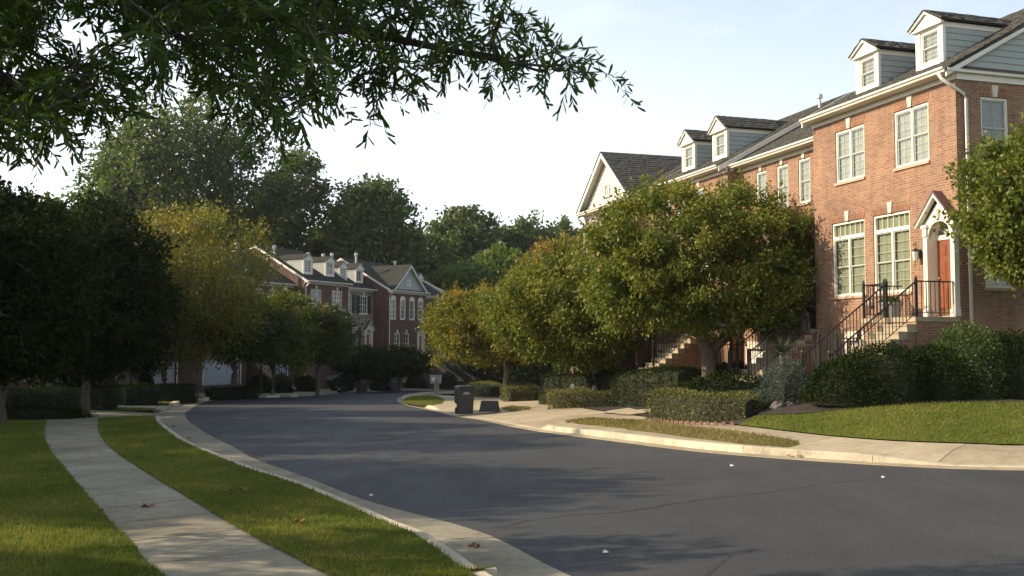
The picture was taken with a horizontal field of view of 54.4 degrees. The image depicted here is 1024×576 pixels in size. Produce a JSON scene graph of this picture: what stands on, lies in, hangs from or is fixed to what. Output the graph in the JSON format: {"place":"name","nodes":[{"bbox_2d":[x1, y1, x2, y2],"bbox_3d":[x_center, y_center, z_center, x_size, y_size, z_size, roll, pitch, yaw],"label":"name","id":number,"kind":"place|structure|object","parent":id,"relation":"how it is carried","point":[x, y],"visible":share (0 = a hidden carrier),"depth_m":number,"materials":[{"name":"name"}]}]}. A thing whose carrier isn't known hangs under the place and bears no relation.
{"place":"outdoors","nodes":[
{"label":"outdoors","id":0,"kind":"place"},
{"bbox_2d":[0,419,170,575],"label":"lawn","id":1,"kind":"structure","parent":0,"point":[71,533],"depth_m":11.69,"materials":[{"name":"green plant"}]},
{"bbox_2d":[0,166,119,422],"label":"street tree","id":2,"kind":"object","parent":1,"relation":"on","point":[46,316],"visible":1,"depth_m":30.05,"materials":[{"name":"green plant"}]},
{"bbox_2d":[0,0,645,184],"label":"willow oak","id":3,"kind":"object","parent":1,"relation":"on","point":[232,20],"visible":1,"depth_m":6.68,"materials":[{"name":"green plant"}]},
{"bbox_2d":[7,387,329,420],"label":"front yards","id":4,"kind":"structure","parent":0,"point":[80,396],"depth_m":33.16,"materials":[{"name":"green plant"}]},
{"bbox_2d":[5,385,82,413],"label":"clipped hedge","id":5,"kind":"object","parent":4,"relation":"on","point":[59,396],"visible":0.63,"depth_m":34.95,"materials":[{"name":"green plant"}]},
{"bbox_2d":[5,404,96,419],"bbox_3d":[-16.747,4.268,34.244,4.737,0.591,3.099,0,-3,0],"label":"creeping juniper","id":6,"kind":"object","parent":4,"relation":"on","point":[15,412],"visible":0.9,"depth_m":33.83,"materials":[{"name":"green plant"}]},
{"bbox_2d":[44,418,330,575],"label":"footpath","id":7,"kind":"structure","parent":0,"point":[172,532],"depth_m":12.40,"materials":[{"name":"concrete"}]},
{"bbox_2d":[45,388,436,421],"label":"driveway apron","id":8,"kind":"object","parent":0,"point":[107,413],"visible":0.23,"depth_m":45.61,"materials":[{"name":"concrete"}]},
{"bbox_2d":[113,382,162,405],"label":"clipped hedge","id":9,"kind":"object","parent":8,"relation":"on","point":[136,394],"visible":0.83,"depth_m":47.10,"materials":[{"name":"green plant"}]},
{"bbox_2d":[117,407,159,410],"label":"verge patch","id":10,"kind":"object","parent":8,"relation":"on","point":[138,409],"visible":0.71,"depth_m":40.80,"materials":[{"name":"green plant"}]},
{"bbox_2d":[90,383,122,410],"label":"clipped hedge","id":11,"kind":"object","parent":10,"relation":"on","point":[104,397],"visible":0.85,"depth_m":41.13,"materials":[{"name":"green plant"}]},
{"bbox_2d":[101,251,188,386],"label":"street tree","id":12,"kind":"object","parent":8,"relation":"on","point":[152,366],"visible":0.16,"depth_m":51.99,"materials":[{"name":"green plant"}]},
{"bbox_2d":[204,385,260,399],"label":"clipped hedge","id":13,"kind":"object","parent":8,"relation":"on","point":[232,393],"visible":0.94,"depth_m":58.26,"materials":[{"name":"green plant"}]},
{"bbox_2d":[244,374,270,392],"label":"yard shrub","id":14,"kind":"object","parent":8,"relation":"on","point":[254,381],"visible":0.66,"depth_m":69.47,"materials":[{"name":"green plant"}]},
{"bbox_2d":[268,373,293,392],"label":"yard shrub","id":15,"kind":"object","parent":8,"relation":"on","point":[282,385],"visible":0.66,"depth_m":70.28,"materials":[{"name":"green plant"}]},
{"bbox_2d":[294,375,315,391],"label":"yard shrub","id":16,"kind":"object","parent":8,"relation":"on","point":[305,383],"visible":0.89,"depth_m":74.19,"materials":[{"name":"green plant"}]},
{"bbox_2d":[330,376,354,390],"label":"yard shrub","id":17,"kind":"object","parent":8,"relation":"on","point":[338,381],"visible":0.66,"depth_m":77.34,"materials":[{"name":"green plant"}]},
{"bbox_2d":[370,375,389,390],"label":"yard shrub","id":18,"kind":"object","parent":8,"relation":"on","point":[382,384],"visible":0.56,"depth_m":79.07,"materials":[{"name":"green plant"}]},
{"bbox_2d":[98,414,492,575],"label":"verge lawn","id":19,"kind":"structure","parent":0,"point":[324,526],"depth_m":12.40,"materials":[{"name":"green plant"}]},
{"bbox_2d":[0,0,1023,233],"label":"sky","id":20,"kind":"structure","parent":0,"point":[690,63],"materials":[{"name":"white"}]},
{"bbox_2d":[170,362,1023,445],"bbox_3d":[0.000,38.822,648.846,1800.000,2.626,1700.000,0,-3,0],"label":"ground","id":21,"kind":"structure","parent":0,"point":[802,432],"depth_m":21.65,"materials":[{"name":"beige concrete"}]},
{"bbox_2d":[0,208,146,390],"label":"brick townhouse","id":22,"kind":"structure","parent":21,"relation":"on","point":[115,381],"depth_m":59.81,"materials":[{"name":"brown brick"}]},
{"bbox_2d":[17,182,182,411],"bbox_3d":[-17.359,0.536,39.862,8.140,9.294,7.883,0,-3,0],"label":"street tree","id":23,"kind":"object","parent":21,"relation":"on","point":[139,278],"visible":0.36,"depth_m":39.16,"materials":[{"name":"green plant"}]},
{"bbox_2d":[59,92,217,234],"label":"forest tree","id":24,"kind":"object","parent":21,"relation":"on","point":[115,168],"visible":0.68,"depth_m":98.58,"materials":[{"name":"green plant"}]},
{"bbox_2d":[132,244,185,386],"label":"brick townhouse","id":25,"kind":"structure","parent":21,"relation":"on","point":[180,378],"depth_m":66.87,"materials":[{"name":"brown brick"}]},
{"bbox_2d":[152,351,177,383],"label":"garage door","id":26,"kind":"structure","parent":25,"relation":"in","point":[171,379],"depth_m":66.57,"materials":[{"name":"grey paint"}]},
{"bbox_2d":[101,192,293,386],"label":"street tree","id":27,"kind":"object","parent":21,"relation":"on","point":[186,264],"visible":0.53,"depth_m":55.78,"materials":[{"name":"green plant"}]},
{"bbox_2d":[157,235,249,392],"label":"brick townhouse","id":28,"kind":"structure","parent":21,"relation":"on","point":[219,378],"depth_m":71.17,"materials":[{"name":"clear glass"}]},
{"bbox_2d":[202,352,240,385],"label":"garage door","id":29,"kind":"structure","parent":28,"relation":"in","point":[219,377],"depth_m":71.35,"materials":[{"name":"grey paint"}]},
{"bbox_2d":[137,75,311,249],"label":"forest tree","id":30,"kind":"object","parent":21,"relation":"on","point":[230,188],"visible":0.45,"depth_m":104.63,"materials":[{"name":"green plant"}]},
{"bbox_2d":[174,293,311,386],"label":"street tree","id":31,"kind":"object","parent":21,"relation":"on","point":[264,345],"visible":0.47,"depth_m":59.12,"materials":[{"name":"green plant"}]},
{"bbox_2d":[210,243,298,391],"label":"brick townhouse","id":32,"kind":"structure","parent":21,"relation":"on","point":[266,370],"depth_m":78.17,"materials":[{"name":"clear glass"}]},
{"bbox_2d":[229,139,336,251],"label":"forest tree","id":33,"kind":"object","parent":21,"relation":"on","point":[303,168],"visible":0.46,"depth_m":111.83,"materials":[{"name":"green plant"}]},
{"bbox_2d":[243,284,331,394],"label":"street tree","id":34,"kind":"object","parent":21,"relation":"on","point":[296,357],"visible":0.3,"depth_m":62.38,"materials":[{"name":"green plant"}]},
{"bbox_2d":[250,245,372,387],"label":"brick townhouse","id":35,"kind":"structure","parent":21,"relation":"on","point":[318,279],"depth_m":82.17,"materials":[{"name":"red brick"}]},
{"bbox_2d":[301,223,335,256],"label":"forest tree","id":36,"kind":"object","parent":21,"relation":"on","point":[318,248],"visible":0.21,"depth_m":119.99,"materials":[{"name":"green plant"}]},
{"bbox_2d":[295,301,365,395],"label":"street tree","id":37,"kind":"object","parent":21,"relation":"on","point":[338,325],"visible":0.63,"depth_m":64.75,"materials":[{"name":"green plant"}]},
{"bbox_2d":[312,253,407,387],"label":"brick townhouse","id":38,"kind":"structure","parent":21,"relation":"on","point":[360,297],"depth_m":88.43,"materials":[{"name":"brick"}]},
{"bbox_2d":[356,292,370,314],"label":"window","id":39,"kind":"structure","parent":38,"relation":"in","point":[361,301],"depth_m":88.55,"materials":[{"name":"white glass"}]},
{"bbox_2d":[327,344,399,392],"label":"street tree","id":40,"kind":"object","parent":21,"relation":"on","point":[371,362],"visible":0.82,"depth_m":72.56,"materials":[{"name":"green plant"}]},
{"bbox_2d":[316,172,437,280],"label":"forest tree","id":41,"kind":"object","parent":21,"relation":"on","point":[359,219],"visible":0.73,"depth_m":110.00,"materials":[{"name":"green plant"}]},
{"bbox_2d":[337,253,463,387],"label":"brick townhouse","id":42,"kind":"structure","parent":21,"relation":"on","point":[399,296],"depth_m":91.46,"materials":[{"name":"red brick"}]},
{"bbox_2d":[381,341,436,390],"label":"street tree","id":43,"kind":"object","parent":21,"relation":"on","point":[413,361],"visible":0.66,"depth_m":77.69,"materials":[{"name":"green plant"}]},
{"bbox_2d":[403,375,427,388],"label":"yard shrub","id":44,"kind":"object","parent":21,"relation":"on","point":[417,382],"visible":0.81,"depth_m":83.17,"materials":[{"name":"green plant"}]},
{"bbox_2d":[411,226,459,279],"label":"forest tree","id":45,"kind":"object","parent":21,"relation":"on","point":[437,245],"visible":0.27,"depth_m":127.40,"materials":[{"name":"green plant"}]},
{"bbox_2d":[393,261,480,384],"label":"brick townhouse","id":46,"kind":"structure","parent":21,"relation":"on","point":[431,296],"depth_m":97.03,"materials":[{"name":"brown brick"}]},
{"bbox_2d":[424,255,498,298],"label":"forest tree","id":47,"kind":"object","parent":21,"relation":"on","point":[470,274],"visible":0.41,"depth_m":113.50,"materials":[{"name":"green plant"}]},
{"bbox_2d":[423,202,509,261],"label":"forest tree","id":48,"kind":"object","parent":21,"relation":"on","point":[466,238],"visible":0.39,"depth_m":137.83,"materials":[{"name":"green plant"}]},
{"bbox_2d":[452,311,516,384],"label":"forest tree","id":49,"kind":"object","parent":21,"relation":"on","point":[491,374],"visible":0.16,"depth_m":95.99,"materials":[{"name":"green plant"}]},
{"bbox_2d":[472,239,524,292],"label":"forest tree","id":50,"kind":"object","parent":21,"relation":"on","point":[499,256],"visible":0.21,"depth_m":118.18,"materials":[{"name":"green plant"}]},
{"bbox_2d":[491,208,562,255],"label":"forest tree","id":51,"kind":"object","parent":21,"relation":"on","point":[523,232],"visible":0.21,"depth_m":143.53,"materials":[{"name":"green plant"}]},
{"bbox_2d":[502,358,557,385],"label":"hedge","id":52,"kind":"object","parent":21,"relation":"on","point":[534,374],"visible":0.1,"depth_m":90.41,"materials":[{"name":"green plant"}]},
{"bbox_2d":[504,229,583,371],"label":"pear tree","id":53,"kind":"object","parent":21,"relation":"on","point":[560,245],"visible":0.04,"depth_m":56.16,"materials":[{"name":"green plant"}]},
{"bbox_2d":[545,214,583,240],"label":"forest tree","id":54,"kind":"object","parent":21,"relation":"on","point":[565,222],"visible":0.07,"depth_m":149.93,"materials":[{"name":"green plant"}]},
{"bbox_2d":[571,145,764,373],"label":"brick townhouse","id":55,"kind":"structure","parent":21,"relation":"on","point":[611,171],"depth_m":44.81,"materials":[{"name":"paint"}]},
{"bbox_2d":[639,92,850,372],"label":"brick townhouse","id":56,"kind":"structure","parent":21,"relation":"on","point":[717,148],"depth_m":37.58,"materials":[{"name":"paint"}]},
{"bbox_2d":[728,124,816,383],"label":"brick townhouse","id":57,"kind":"structure","parent":21,"relation":"on","point":[788,158],"depth_m":32.63,"materials":[{"name":"paint"}]},
{"bbox_2d":[756,165,766,208],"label":"window","id":58,"kind":"structure","parent":57,"relation":"in","point":[761,176],"depth_m":34.98,"materials":[{"name":"paint"}]},
{"bbox_2d":[776,158,788,207],"bbox_3d":[9.153,-3.533,33.540,0.193,1.835,0.740,1,-3,-17],"label":"window","id":59,"kind":"structure","parent":57,"relation":"in","point":[782,170],"depth_m":33.66,"materials":[{"name":"paint"}]},
{"bbox_2d":[797,151,810,205],"bbox_3d":[9.526,-3.600,32.326,0.193,1.835,0.720,1,-3,-17],"label":"window","id":60,"kind":"structure","parent":57,"relation":"in","point":[804,164],"depth_m":32.47,"materials":[{"name":"glass"}]},
{"bbox_2d":[799,9,1023,392],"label":"brick townhouse","id":61,"kind":"structure","parent":21,"relation":"on","point":[895,128],"depth_m":26.67,"materials":[{"name":"brick"}]},
{"bbox_2d":[830,210,865,299],"bbox_3d":[9.917,-0.978,29.232,0.193,2.575,1.642,1,-3,-17],"label":"window","id":62,"kind":"structure","parent":61,"relation":"in","point":[849,236],"depth_m":29.26,"materials":[{"name":"glass"}]},
{"bbox_2d":[834,115,865,185],"bbox_3d":[9.961,-4.041,29.258,0.193,1.915,1.459,1,-3,-17],"label":"window","id":63,"kind":"structure","parent":61,"relation":"in","point":[849,142],"depth_m":29.25,"materials":[{"name":"glass"}]},
{"bbox_2d":[871,200,911,296],"bbox_3d":[10.485,-1.079,27.401,0.193,2.575,1.642,1,-3,-17],"label":"window","id":64,"kind":"structure","parent":61,"relation":"in","point":[892,230],"depth_m":27.39,"materials":[{"name":"glass"}]},
{"bbox_2d":[892,92,929,171],"bbox_3d":[10.748,-4.191,26.721,0.193,1.935,1.459,1,-3,-17],"label":"window","id":65,"kind":"structure","parent":61,"relation":"in","point":[911,124],"depth_m":26.71,"materials":[{"name":"glass"}]},
{"bbox_2d":[936,224,953,316],"bbox_3d":[11.192,-0.495,25.488,0.220,2.472,0.800,1,-3,-17],"label":"door","id":66,"kind":"structure","parent":61,"relation":"in","point":[944,265],"depth_m":25.63,"materials":[{"name":"brown wood"}]},
{"bbox_2d":[979,85,1008,159],"bbox_3d":[12.333,-4.209,25.501,0.920,1.935,0.193,1,-3,-17],"label":"window","id":67,"kind":"structure","parent":61,"relation":"in","point":[993,110],"depth_m":25.58,"materials":[{"name":"glass"}]},
{"bbox_2d":[984,242,1015,290],"bbox_3d":[12.333,-0.964,25.321,0.920,2.075,0.193,1,-3,-17],"label":"window","id":68,"kind":"structure","parent":61,"relation":"in","point":[993,286],"depth_m":25.29,"materials":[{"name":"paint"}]},
{"bbox_2d":[185,389,1023,575],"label":"road","id":69,"kind":"structure","parent":0,"point":[572,505],"depth_m":14.45,"materials":[{"name":"grey asphalt"}]},
{"bbox_2d":[154,394,496,575],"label":"kerb","id":70,"kind":"structure","parent":69,"relation":"on","point":[456,556],"depth_m":12.98,"materials":[{"name":"concrete"}]},
{"bbox_2d":[160,400,569,575],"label":"gutter","id":71,"kind":"object","parent":69,"relation":"on","point":[504,558],"visible":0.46,"depth_m":12.70,"materials":[{"name":"concrete"}]},
{"bbox_2d":[439,372,458,388],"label":"yard shrub","id":72,"kind":"object","parent":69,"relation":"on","point":[448,381],"visible":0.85,"depth_m":83.20,"materials":[{"name":"green plant"}]},
{"bbox_2d":[397,394,1023,469],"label":"gutter","id":73,"kind":"object","parent":69,"relation":"on","point":[399,399],"visible":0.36,"depth_m":19.52,"materials":[{"name":"beige concrete"}]},
{"bbox_2d":[402,391,1023,467],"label":"kerb","id":74,"kind":"structure","parent":73,"relation":"on","point":[834,455],"depth_m":19.44,"materials":[{"name":"concrete"}]},
{"bbox_2d":[405,394,1023,464],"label":"pavement","id":75,"kind":"structure","parent":0,"point":[539,416],"depth_m":19.62,"materials":[{"name":"beige concrete"}]},
{"bbox_2d":[403,395,444,404],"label":"grass","id":76,"kind":"structure","parent":75,"relation":"on","point":[425,397],"depth_m":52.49,"materials":[{"name":"green plant"}]},
{"bbox_2d":[454,385,475,413],"bbox_3d":[-1.829,4.324,38.477,0.745,1.108,0.918,1,-3,-14],"label":"wheeled bin","id":77,"kind":"object","parent":75,"relation":"on","point":[464,398],"visible":1,"depth_m":38.20,"materials":[{"name":"grey plastic"}]},
{"bbox_2d":[479,401,499,411],"bbox_3d":[-0.867,4.583,38.644,0.774,0.402,0.520,0,-3,8],"label":"recycling tub","id":78,"kind":"object","parent":75,"relation":"on","point":[489,406],"visible":1,"depth_m":38.42,"materials":[{"name":"black plastic"}]},
{"bbox_2d":[436,387,767,423],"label":"garden beds","id":79,"kind":"object","parent":75,"relation":"on","point":[608,408],"visible":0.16,"depth_m":34.54,"materials":[{"name":"soil"}]},
{"bbox_2d":[469,382,499,397],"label":"clipped hedge","id":80,"kind":"object","parent":79,"relation":"on","point":[490,390],"visible":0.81,"depth_m":60.76,"materials":[{"name":"green plant"}]},
{"bbox_2d":[414,278,566,384],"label":"pear tree","id":81,"kind":"object","parent":79,"relation":"in","point":[452,326],"visible":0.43,"depth_m":50.43,"materials":[{"name":"green plant"}]},
{"bbox_2d":[499,382,541,401],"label":"clipped hedge","id":82,"kind":"object","parent":79,"relation":"on","point":[524,391],"visible":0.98,"depth_m":49.59,"materials":[{"name":"green plant"}]},
{"bbox_2d":[471,239,670,389],"bbox_3d":[2.541,1.463,39.376,8.369,6.853,6.813,0,-3,0],"label":"pear tree","id":83,"kind":"object","parent":79,"relation":"on","point":[557,326],"visible":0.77,"depth_m":38.18,"materials":[{"name":"green plant"}]},
{"bbox_2d":[545,386,614,411],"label":"clipped hedge","id":84,"kind":"object","parent":79,"relation":"on","point":[575,397],"visible":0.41,"depth_m":38.23,"materials":[{"name":"green plant"}]},
{"bbox_2d":[540,364,697,406],"bbox_3d":[3.692,3.928,39.453,1.248,2.080,14.534,1,-3,-16],"label":"foundation hedge","id":85,"kind":"object","parent":79,"relation":"on","point":[629,388],"visible":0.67,"depth_m":36.18,"materials":[{"name":"green plant"}]},
{"bbox_2d":[570,168,821,377],"bbox_3d":[6.286,-0.111,32.047,8.776,7.849,6.572,0,-3,0],"label":"pear tree","id":86,"kind":"object","parent":79,"relation":"on","point":[630,283],"visible":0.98,"depth_m":30.82,"materials":[{"name":"green plant"}]},
{"bbox_2d":[643,386,765,427],"bbox_3d":[4.806,2.997,25.182,1.674,0.960,3.679,2,-4,-31],"label":"clipped hedge","id":87,"kind":"object","parent":79,"relation":"on","point":[672,403],"visible":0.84,"depth_m":24.45,"materials":[{"name":"green plant"}]},
{"bbox_2d":[680,366,768,396],"bbox_3d":[6.595,2.963,29.595,3.352,1.335,2.077,0,-3,0],"label":"dark shrub","id":88,"kind":"object","parent":79,"relation":"on","point":[723,384],"visible":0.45,"depth_m":29.24,"materials":[{"name":"green plant"}]},
{"bbox_2d":[716,338,739,379],"bbox_3d":[6.842,2.410,32.400,0.090,1.570,2.090,1,-3,-17],"label":"iron fence","id":89,"kind":"object","parent":79,"relation":"on","point":[731,345],"visible":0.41,"depth_m":31.84,"materials":[{"name":"black metal"}]},
{"bbox_2d":[768,334,797,369],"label":"yucca","id":90,"kind":"object","parent":79,"relation":"on","point":[780,349],"visible":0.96,"depth_m":25.31,"materials":[{"name":"green plant"}]},
{"bbox_2d":[765,337,817,380],"bbox_3d":[7.948,2.135,28.328,0.090,1.470,2.542,1,-3,-20],"label":"iron fence","id":91,"kind":"object","parent":79,"relation":"on","point":[766,351],"visible":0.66,"depth_m":28.91,"materials":[{"name":"black metal"}]},
{"bbox_2d":[817,331,860,365],"bbox_3d":[8.632,1.812,26.304,0.090,1.390,1.840,1,-3,-17],"label":"iron fence","id":92,"kind":"object","parent":79,"relation":"on","point":[819,337],"visible":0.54,"depth_m":26.70,"materials":[{"name":"black metal"}]},
{"bbox_2d":[564,416,799,446],"bbox_3d":[3.391,3.449,24.355,1.447,0.388,11.626,1,-3,-17],"label":"verge patch","id":93,"kind":"object","parent":75,"relation":"on","point":[730,441],"visible":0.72,"depth_m":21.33,"materials":[{"name":"green plant"}]},
{"bbox_2d":[738,399,1023,443],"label":"lawn","id":94,"kind":"structure","parent":0,"point":[912,416],"depth_m":20.05,"materials":[{"name":"green plant"}]},
{"bbox_2d":[758,399,1023,414],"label":"planting bed","id":95,"kind":"object","parent":94,"relation":"on","point":[801,408],"visible":0.42,"depth_m":22.63,"materials":[{"name":"soil"}]},
{"bbox_2d":[755,353,808,405],"bbox_3d":[6.728,2.265,24.459,1.590,1.346,1.731,0,-3,0],"label":"juniper bush","id":96,"kind":"object","parent":95,"relation":"on","point":[785,384],"visible":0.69,"depth_m":24.12,"materials":[{"name":"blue plant"}]},
{"bbox_2d":[800,352,892,405],"bbox_3d":[7.815,2.067,22.803,2.403,1.223,2.036,0,-3,0],"label":"dark shrub","id":97,"kind":"object","parent":95,"relation":"on","point":[823,381],"visible":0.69,"depth_m":22.32,"materials":[{"name":"green plant"}]},
{"bbox_2d":[831,340,939,404],"bbox_3d":[8.484,1.905,22.782,2.719,1.435,2.245,0,-3,0],"label":"dark shrub","id":98,"kind":"object","parent":95,"relation":"on","point":[899,373],"visible":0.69,"depth_m":22.13,"materials":[{"name":"green plant"}]},
{"bbox_2d":[899,342,984,400],"bbox_3d":[9.562,1.938,22.918,2.638,1.388,2.152,0,-3,0],"label":"dark shrub","id":99,"kind":"object","parent":95,"relation":"on","point":[949,386],"visible":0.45,"depth_m":22.24,"materials":[{"name":"green plant"}]},
{"bbox_2d":[929,320,1017,399],"bbox_3d":[10.568,1.746,23.118,2.452,2.033,2.077,0,-3,0],"label":"dark shrub","id":100,"kind":"object","parent":95,"relation":"on","point":[973,349],"visible":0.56,"depth_m":22.48,"materials":[{"name":"green plant"}]},
{"bbox_2d":[982,327,1023,399],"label":"dark shrub","id":101,"kind":"object","parent":95,"relation":"on","point":[1013,340],"visible":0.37,"depth_m":22.52,"materials":[{"name":"green plant"}]},
{"bbox_2d":[878,296,901,317],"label":"potted plant","id":102,"kind":"object","parent":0,"point":[890,298],"visible":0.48,"depth_m":26.04,"materials":[{"name":"green plant"}]},
{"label":"verge patch","id":103,"kind":"structure","parent":0,"visible":0},
{"bbox_2d":[156,382,199,403],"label":"clipped hedge","id":104,"kind":"object","parent":103,"relation":"on","point":[183,393],"visible":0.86,"depth_m":51.30,"materials":[{"name":"green plant"}]},
{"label":"side yard","id":105,"kind":"structure","parent":0,"visible":0},
{"bbox_2d":[925,111,1023,296],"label":"maple tree","id":106,"kind":"object","parent":105,"relation":"on","point":[997,190],"visible":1,"depth_m":21.98,"materials":[{"name":"green plant"}]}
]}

